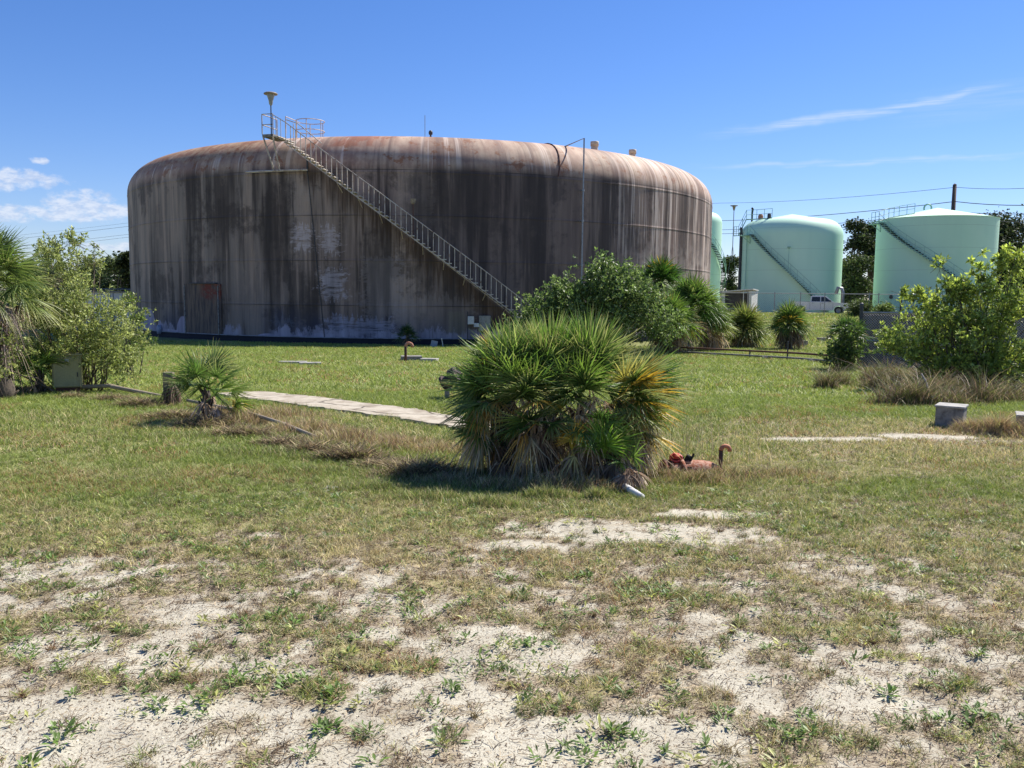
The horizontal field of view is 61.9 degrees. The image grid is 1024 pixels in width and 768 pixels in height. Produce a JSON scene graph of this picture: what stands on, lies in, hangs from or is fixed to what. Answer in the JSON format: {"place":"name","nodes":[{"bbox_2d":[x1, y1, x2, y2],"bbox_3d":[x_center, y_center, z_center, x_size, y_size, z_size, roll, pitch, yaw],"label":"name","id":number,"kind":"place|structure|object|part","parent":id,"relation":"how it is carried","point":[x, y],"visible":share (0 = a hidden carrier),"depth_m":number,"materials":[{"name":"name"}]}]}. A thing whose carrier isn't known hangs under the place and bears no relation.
{"place":"outdoors","nodes":[
{"label":"outdoors","id":0,"kind":"place"},
{"bbox_2d":[220,391,489,428],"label":"path","id":1,"kind":"structure","parent":0,"point":[410,414],"depth_m":14.52,"materials":[{"name":"concrete"}]},
{"bbox_2d":[0,311,1023,767],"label":"grass","id":2,"kind":"structure","parent":0,"point":[394,369],"depth_m":7.71,"materials":[{"name":"green plant"}]},
{"bbox_2d":[0,293,1023,767],"bbox_3d":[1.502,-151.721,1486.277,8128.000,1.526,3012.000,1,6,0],"label":"ground","id":3,"kind":"structure","parent":0,"point":[302,713],"depth_m":4.04,"materials":[{"name":"soil"}]},
{"bbox_2d":[0,271,11,301],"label":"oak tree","id":4,"kind":"object","parent":3,"relation":"on","point":[3,286],"visible":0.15,"depth_m":111.56,"materials":[{"name":"green plant"}]},
{"bbox_2d":[0,226,70,398],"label":"sabal palm","id":5,"kind":"object","parent":3,"relation":"on","point":[10,260],"visible":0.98,"depth_m":15.48,"materials":[{"name":"green plant"}]},
{"bbox_2d":[0,262,73,304],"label":"oak tree","id":6,"kind":"object","parent":3,"relation":"on","point":[49,276],"visible":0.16,"depth_m":117.52,"materials":[{"name":"green plant"}]},
{"bbox_2d":[9,337,69,393],"bbox_3d":[-9.235,0.072,16.735,1.346,2.065,1.424,1,6,0],"label":"shrub","id":7,"kind":"object","parent":3,"relation":"on","point":[44,358],"visible":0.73,"depth_m":16.52,"materials":[{"name":"green plant"}]},
{"bbox_2d":[49,352,82,391],"bbox_3d":[-8.822,-0.197,16.943,0.570,0.824,0.445,-2,6,-23],"label":"electrical cabinet","id":8,"kind":"object","parent":3,"relation":"on","point":[66,378],"visible":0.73,"depth_m":16.77,"materials":[{"name":"metal"}]},
{"bbox_3d":[-8.738,-0.232,16.756,0.470,0.573,0.045,-2,6,-23],"label":"door","id":9,"kind":"part","parent":8,"relation":"part of","materials":[{"name":"green paint"}]},
{"bbox_2d":[32,225,108,388],"bbox_3d":[-9.308,-1.600,17.920,1.624,3.479,1.211,1,6,0],"label":"shrub","id":10,"kind":"object","parent":3,"relation":"on","point":[94,259],"visible":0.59,"depth_m":17.96,"materials":[{"name":"green plant"}]},
{"bbox_2d":[0,226,158,392],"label":"shrub","id":11,"kind":"object","parent":3,"relation":"on","point":[108,341],"visible":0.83,"depth_m":17.06,"materials":[{"name":"green plant"}]},
{"bbox_2d":[63,258,112,292],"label":"oak tree","id":12,"kind":"object","parent":3,"relation":"on","point":[96,278],"visible":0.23,"depth_m":107.79,"materials":[{"name":"green plant"}]},
{"bbox_2d":[57,288,130,328],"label":"pipe fence","id":13,"kind":"object","parent":3,"relation":"on","point":[110,294],"visible":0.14,"depth_m":59.65,"materials":[{"name":"metal"}]},
{"bbox_2d":[89,251,126,290],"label":"oak tree","id":14,"kind":"object","parent":3,"relation":"on","point":[108,267],"visible":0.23,"depth_m":83.19,"materials":[{"name":"green plant"}]},
{"bbox_2d":[86,291,130,325],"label":"metal building","id":15,"kind":"structure","parent":3,"relation":"on","point":[115,295],"depth_m":69.68,"materials":[{"name":"white paint"}]},
{"bbox_2d":[111,250,130,290],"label":"oak tree","id":16,"kind":"object","parent":3,"relation":"on","point":[122,262],"visible":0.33,"depth_m":76.99,"materials":[{"name":"green plant"}]},
{"bbox_2d":[82,384,161,395],"bbox_3d":[-6.938,0.203,16.212,3.270,0.277,0.510,4,7,29],"label":"fallen pipe","id":17,"kind":"object","parent":3,"relation":"on","point":[111,386],"visible":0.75,"depth_m":16.73,"materials":[{"name":"grey metal"}]},
{"bbox_2d":[114,290,158,375],"bbox_3d":[-9.697,-1.288,22.007,1.144,2.297,0.890,1,6,0],"label":"shrub","id":18,"kind":"object","parent":3,"relation":"on","point":[140,316],"visible":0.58,"depth_m":21.97,"materials":[{"name":"green plant"}]},
{"bbox_2d":[158,372,187,405],"bbox_3d":[-5.921,0.632,14.822,0.710,1.657,0.608,0,6,-9],"label":"weathered post","id":19,"kind":"object","parent":3,"relation":"on","point":[167,397],"visible":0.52,"depth_m":14.82,"materials":[{"name":"wood"}]},
{"bbox_2d":[160,341,260,418],"bbox_3d":[-4.478,0.306,12.631,1.529,1.980,1.354,4,7,32],"label":"saw palmetto","id":20,"kind":"object","parent":3,"relation":"on","point":[198,368],"visible":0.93,"depth_m":12.47,"materials":[{"name":"green plant"}]},
{"bbox_2d":[15,382,484,479],"bbox_3d":[-5.399,0.394,13.186,13.923,0.480,2.522,5,8,39],"label":"dead debris","id":21,"kind":"object","parent":3,"relation":"on","point":[334,451],"visible":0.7,"depth_m":10.22,"materials":[{"name":"brown plant"}]},
{"bbox_2d":[186,399,315,435],"bbox_3d":[-4.024,0.453,12.828,0.107,0.119,4.788,-4,8,-39],"label":"fallen pipe","id":22,"kind":"object","parent":3,"relation":"on","point":[297,429],"visible":0.52,"depth_m":12.09,"materials":[{"name":"metal"}]},
{"bbox_2d":[278,361,306,363],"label":"concrete slab","id":23,"kind":"structure","parent":3,"relation":"on","point":[292,361],"depth_m":28.20,"materials":[{"name":"grey concrete"}]},
{"bbox_2d":[299,362,320,364],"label":"concrete slab","id":24,"kind":"structure","parent":3,"relation":"on","point":[308,363],"depth_m":27.77,"materials":[{"name":"grey concrete"}]},
{"bbox_2d":[174,401,463,454],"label":"dry grass","id":25,"kind":"structure","parent":3,"relation":"on","point":[312,425],"depth_m":11.19,"materials":[{"name":"brown plant"}]},
{"bbox_2d":[37,429,621,508],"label":"grass","id":26,"kind":"structure","parent":3,"relation":"on","point":[596,492],"depth_m":7.58,"materials":[{"name":"green plant"}]},
{"bbox_2d":[392,322,420,345],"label":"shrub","id":27,"kind":"object","parent":3,"relation":"on","point":[407,331],"visible":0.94,"depth_m":45.08,"materials":[{"name":"green plant"}]},
{"bbox_2d":[404,342,413,359],"bbox_3d":[-3.672,-1.111,30.414,0.346,0.803,0.105,1,6,0],"label":"vent pipe","id":28,"kind":"object","parent":3,"relation":"on","point":[405,348],"visible":0.95,"depth_m":30.36,"materials":[{"name":"metal"}]},
{"bbox_2d":[400,355,421,360],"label":"concrete block","id":29,"kind":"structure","parent":3,"relation":"on","point":[414,357],"depth_m":30.85,"materials":[{"name":"grey concrete"}]},
{"bbox_2d":[127,91,712,345],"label":"storage tank","id":30,"kind":"object","parent":3,"relation":"on","point":[363,239],"visible":0.84,"depth_m":47.47,"materials":[{"name":"paint"}]},
{"bbox_2d":[420,358,438,361],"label":"concrete block","id":31,"kind":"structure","parent":3,"relation":"on","point":[428,359],"depth_m":30.34,"materials":[{"name":"grey concrete"}]},
{"bbox_2d":[430,340,437,346],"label":"sign plate","id":32,"kind":"object","parent":3,"relation":"on","point":[434,343],"visible":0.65,"depth_m":44.61,"materials":[{"name":"grey metal"}]},
{"bbox_2d":[439,366,462,397],"bbox_3d":[-1.164,0.023,16.454,0.496,0.731,0.380,2,6,17],"label":"rusty flange pipe","id":33,"kind":"object","parent":3,"relation":"on","point":[441,380],"visible":0.45,"depth_m":16.36,"materials":[{"name":"metal"}]},
{"bbox_2d":[0,487,1023,767],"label":"weeds","id":34,"kind":"object","parent":3,"relation":"on","point":[282,681],"visible":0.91,"depth_m":4.36,"materials":[{"name":"green plant"}]},
{"bbox_2d":[0,407,1023,767],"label":"dead thatch","id":35,"kind":"object","parent":3,"relation":"on","point":[496,685],"visible":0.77,"depth_m":4.39,"materials":[{"name":"beige plant"}]},
{"bbox_2d":[430,300,701,482],"bbox_3d":[0.578,0.431,8.796,2.873,2.670,1.881,1,6,0],"label":"saw palmetto","id":36,"kind":"object","parent":3,"relation":"on","point":[555,359],"visible":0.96,"depth_m":8.45,"materials":[{"name":"green plant"}]},
{"bbox_2d":[497,247,690,350],"bbox_3d":[3.430,-3.667,37.951,8.952,4.830,4.132,1,6,0],"label":"shrub","id":37,"kind":"object","parent":3,"relation":"on","point":[618,287],"visible":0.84,"depth_m":37.30,"materials":[{"name":"green plant"}]},
{"bbox_2d":[347,459,854,495],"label":"dry grass","id":38,"kind":"structure","parent":3,"relation":"on","point":[721,474],"depth_m":8.30,"materials":[{"name":"brown plant"}]},
{"bbox_2d":[598,436,653,492],"bbox_3d":[1.095,1.058,8.088,0.701,1.188,0.745,1,6,0],"label":"saw palmetto","id":39,"kind":"object","parent":3,"relation":"on","point":[635,479],"visible":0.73,"depth_m":7.98,"materials":[{"name":"green plant"}]},
{"bbox_2d":[622,483,644,497],"bbox_3d":[1.106,0.983,7.790,0.064,0.102,0.302,-2,6,-24],"label":"pipe end","id":40,"kind":"object","parent":3,"relation":"on","point":[629,489],"visible":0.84,"depth_m":7.76,"materials":[{"name":"white paint"}]},
{"bbox_2d":[637,251,688,338],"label":"sabal palm","id":41,"kind":"object","parent":3,"relation":"on","point":[664,271],"visible":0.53,"depth_m":44.19,"materials":[{"name":"green plant"}]},
{"bbox_2d":[636,288,708,352],"bbox_3d":[7.393,-2.107,39.910,3.527,4.863,3.762,1,6,0],"label":"sabal palm","id":42,"kind":"object","parent":3,"relation":"on","point":[682,341],"visible":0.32,"depth_m":39.51,"materials":[{"name":"green plant"}]},
{"bbox_2d":[658,453,719,472],"bbox_3d":[1.865,0.899,8.873,0.660,0.373,0.320,0,6,-3],"label":"pipe valve","id":43,"kind":"object","parent":3,"relation":"on","point":[688,463],"visible":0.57,"depth_m":8.80,"materials":[{"name":"paint"}]},
{"bbox_2d":[661,269,731,350],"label":"sabal palm","id":44,"kind":"object","parent":3,"relation":"on","point":[692,292],"visible":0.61,"depth_m":41.27,"materials":[{"name":"green plant"}]},
{"bbox_2d":[644,394,782,468],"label":"dry grass","id":45,"kind":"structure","parent":3,"relation":"on","point":[734,451],"depth_m":10.16,"materials":[{"name":"brown plant"}]},
{"bbox_2d":[695,298,737,350],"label":"sabal palm","id":46,"kind":"object","parent":3,"relation":"on","point":[727,324],"visible":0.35,"depth_m":42.52,"materials":[{"name":"green plant"}]},
{"bbox_2d":[710,212,725,303],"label":"green storage tank","id":47,"kind":"object","parent":3,"relation":"on","point":[716,257],"visible":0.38,"depth_m":120.46,"materials":[{"name":"metal"}]},
{"bbox_2d":[699,321,736,347],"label":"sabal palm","id":48,"kind":"object","parent":3,"relation":"on","point":[728,335],"visible":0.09,"depth_m":46.57,"materials":[{"name":"green plant"}]},
{"bbox_2d":[718,444,731,466],"bbox_3d":[2.221,0.828,8.901,0.134,0.411,0.044,1,6,0],"label":"vent pipe","id":49,"kind":"object","parent":3,"relation":"on","point":[727,446],"visible":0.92,"depth_m":8.87,"materials":[{"name":"metal"}]},
{"bbox_2d":[721,254,738,290],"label":"oak tree","id":50,"kind":"object","parent":3,"relation":"on","point":[731,280],"visible":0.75,"depth_m":138.28,"materials":[{"name":"green plant"}]},
{"bbox_2d":[719,289,758,311],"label":"shed","id":51,"kind":"structure","parent":3,"relation":"on","point":[732,297],"depth_m":89.85,"materials":[{"name":"white paint"}]},
{"bbox_2d":[724,300,773,347],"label":"sabal palm","id":52,"kind":"object","parent":3,"relation":"on","point":[747,320],"visible":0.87,"depth_m":47.36,"materials":[{"name":"green plant"}]},
{"bbox_2d":[679,341,834,362],"bbox_3d":[10.253,-1.327,35.099,1.132,0.960,9.439,-2,7,-26],"label":"pipe rail","id":53,"kind":"object","parent":3,"relation":"on","point":[763,356],"visible":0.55,"depth_m":35.77,"materials":[{"name":"metal"}]},
{"bbox_2d":[725,205,843,312],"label":"green storage tank","id":54,"kind":"object","parent":3,"relation":"on","point":[791,253],"visible":0.87,"depth_m":98.95,"materials":[{"name":"metal"}]},
{"bbox_2d":[760,299,815,349],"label":"sabal palm","id":55,"kind":"object","parent":3,"relation":"on","point":[790,315],"visible":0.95,"depth_m":45.48,"materials":[{"name":"green plant"}]},
{"bbox_2d":[835,286,844,312],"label":"gooseneck pipe","id":56,"kind":"object","parent":3,"relation":"on","point":[842,292],"visible":0.76,"depth_m":95.28,"materials":[{"name":"metal"}]},
{"bbox_2d":[817,319,869,371],"bbox_3d":[10.373,-1.185,26.837,1.447,1.704,1.311,1,6,0],"label":"shrub","id":57,"kind":"object","parent":3,"relation":"on","point":[846,352],"visible":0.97,"depth_m":26.63,"materials":[{"name":"green plant"}]},
{"bbox_2d":[817,313,876,366],"bbox_3d":[10.977,-1.195,27.913,1.852,2.369,1.662,-2,6,-22],"label":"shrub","id":58,"kind":"object","parent":3,"relation":"on","point":[832,327],"visible":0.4,"depth_m":27.71,"materials":[{"name":"green plant"}]},
{"bbox_2d":[840,252,874,304],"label":"oak tree","id":59,"kind":"object","parent":3,"relation":"on","point":[857,285],"visible":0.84,"depth_m":117.58,"materials":[{"name":"green plant"}]},
{"bbox_2d":[841,216,875,286],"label":"oak tree","id":60,"kind":"object","parent":3,"relation":"on","point":[862,241],"visible":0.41,"depth_m":125.95,"materials":[{"name":"green plant"}]},
{"bbox_2d":[842,297,877,315],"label":"bush","id":61,"kind":"object","parent":3,"relation":"on","point":[854,308],"visible":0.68,"depth_m":83.02,"materials":[{"name":"green plant"}]},
{"bbox_2d":[850,218,876,306],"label":"oak tree","id":62,"kind":"object","parent":3,"relation":"on","point":[871,230],"visible":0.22,"depth_m":129.92,"materials":[{"name":"green plant"}]},
{"bbox_2d":[718,292,1023,314],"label":"chain link fence","id":63,"kind":"object","parent":3,"relation":"on","point":[869,294],"visible":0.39,"depth_m":83.11,"materials":[{"name":"metal"}]},
{"bbox_2d":[869,301,898,313],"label":"bush","id":64,"kind":"object","parent":3,"relation":"on","point":[886,307],"visible":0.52,"depth_m":81.34,"materials":[{"name":"green plant"}]},
{"bbox_2d":[869,203,1000,311],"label":"green storage tank","id":65,"kind":"object","parent":3,"relation":"on","point":[908,247],"visible":0.8,"depth_m":93.92,"materials":[{"name":"metal"}]},
{"bbox_2d":[857,303,1023,367],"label":"chain link fence","id":66,"kind":"object","parent":3,"relation":"on","point":[873,319],"visible":0.25,"depth_m":28.30,"materials":[{"name":"metal"}]},
{"bbox_2d":[869,257,1023,389],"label":"shrub","id":67,"kind":"object","parent":3,"relation":"on","point":[1004,358],"visible":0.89,"depth_m":20.04,"materials":[{"name":"green plant"}]},
{"bbox_2d":[872,242,1023,385],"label":"shrub","id":68,"kind":"object","parent":3,"relation":"on","point":[1014,260],"visible":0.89,"depth_m":20.14,"materials":[{"name":"green plant"}]},
{"bbox_2d":[934,402,968,427],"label":"concrete block","id":69,"kind":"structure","parent":3,"relation":"on","point":[946,414],"depth_m":12.82,"materials":[{"name":"grey concrete"}]},
{"bbox_2d":[951,183,956,210],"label":"utility pole","id":70,"kind":"object","parent":3,"relation":"on","point":[953,203],"visible":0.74,"depth_m":122.63,"materials":[{"name":"brown wood"}]},
{"bbox_2d":[28,212,991,245],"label":"power line","id":71,"kind":"object","parent":70,"relation":"attached to","point":[726,229],"visible":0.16,"depth_m":145.09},
{"bbox_2d":[9,201,1023,239],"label":"power line","id":72,"kind":"object","parent":70,"relation":"attached to","point":[808,216],"visible":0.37,"depth_m":135.04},
{"bbox_2d":[15,187,1023,235],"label":"power line","id":73,"kind":"object","parent":70,"relation":"attached to","point":[781,201],"visible":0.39,"depth_m":139.62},
{"bbox_2d":[26,221,1023,248],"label":"power line","id":74,"kind":"object","parent":70,"relation":"attached to","point":[726,233],"visible":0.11,"depth_m":182.44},
{"bbox_2d":[938,408,1023,438],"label":"dry grass","id":75,"kind":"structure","parent":3,"relation":"on","point":[994,426],"depth_m":12.01,"materials":[{"name":"brown plant"}]},
{"bbox_2d":[986,204,1023,279],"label":"oak tree","id":76,"kind":"object","parent":3,"relation":"on","point":[1011,229],"visible":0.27,"depth_m":135.30,"materials":[{"name":"green plant"}]},
{"bbox_2d":[996,255,1023,308],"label":"oak tree","id":77,"kind":"object","parent":3,"relation":"on","point":[998,282],"visible":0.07,"depth_m":123.53,"materials":[{"name":"green plant"}]},
{"bbox_2d":[1015,411,1023,427],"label":"concrete block","id":78,"kind":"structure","parent":3,"relation":"on","point":[1021,414],"depth_m":12.04,"materials":[{"name":"grey concrete"}]},
{"bbox_2d":[0,0,1023,299],"label":"sky","id":79,"kind":"structure","parent":0,"point":[763,102],"materials":[{"name":"blue"}]},
{"bbox_2d":[796,354,1023,407],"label":"dry grass","id":80,"kind":"structure","parent":0,"point":[912,389],"depth_m":17.39,"materials":[{"name":"beige plant"}]},
{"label":"road","id":81,"kind":"structure","parent":0,"visible":0},
{"bbox_2d":[791,296,847,313],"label":"pickup truck","id":82,"kind":"object","parent":81,"relation":"on","point":[815,302],"visible":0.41,"depth_m":90.65,"materials":[{"name":"white paint"}]},
{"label":"window","id":83,"kind":"part","parent":82,"relation":"part of","materials":[{"name":"black glass"}]}
]}

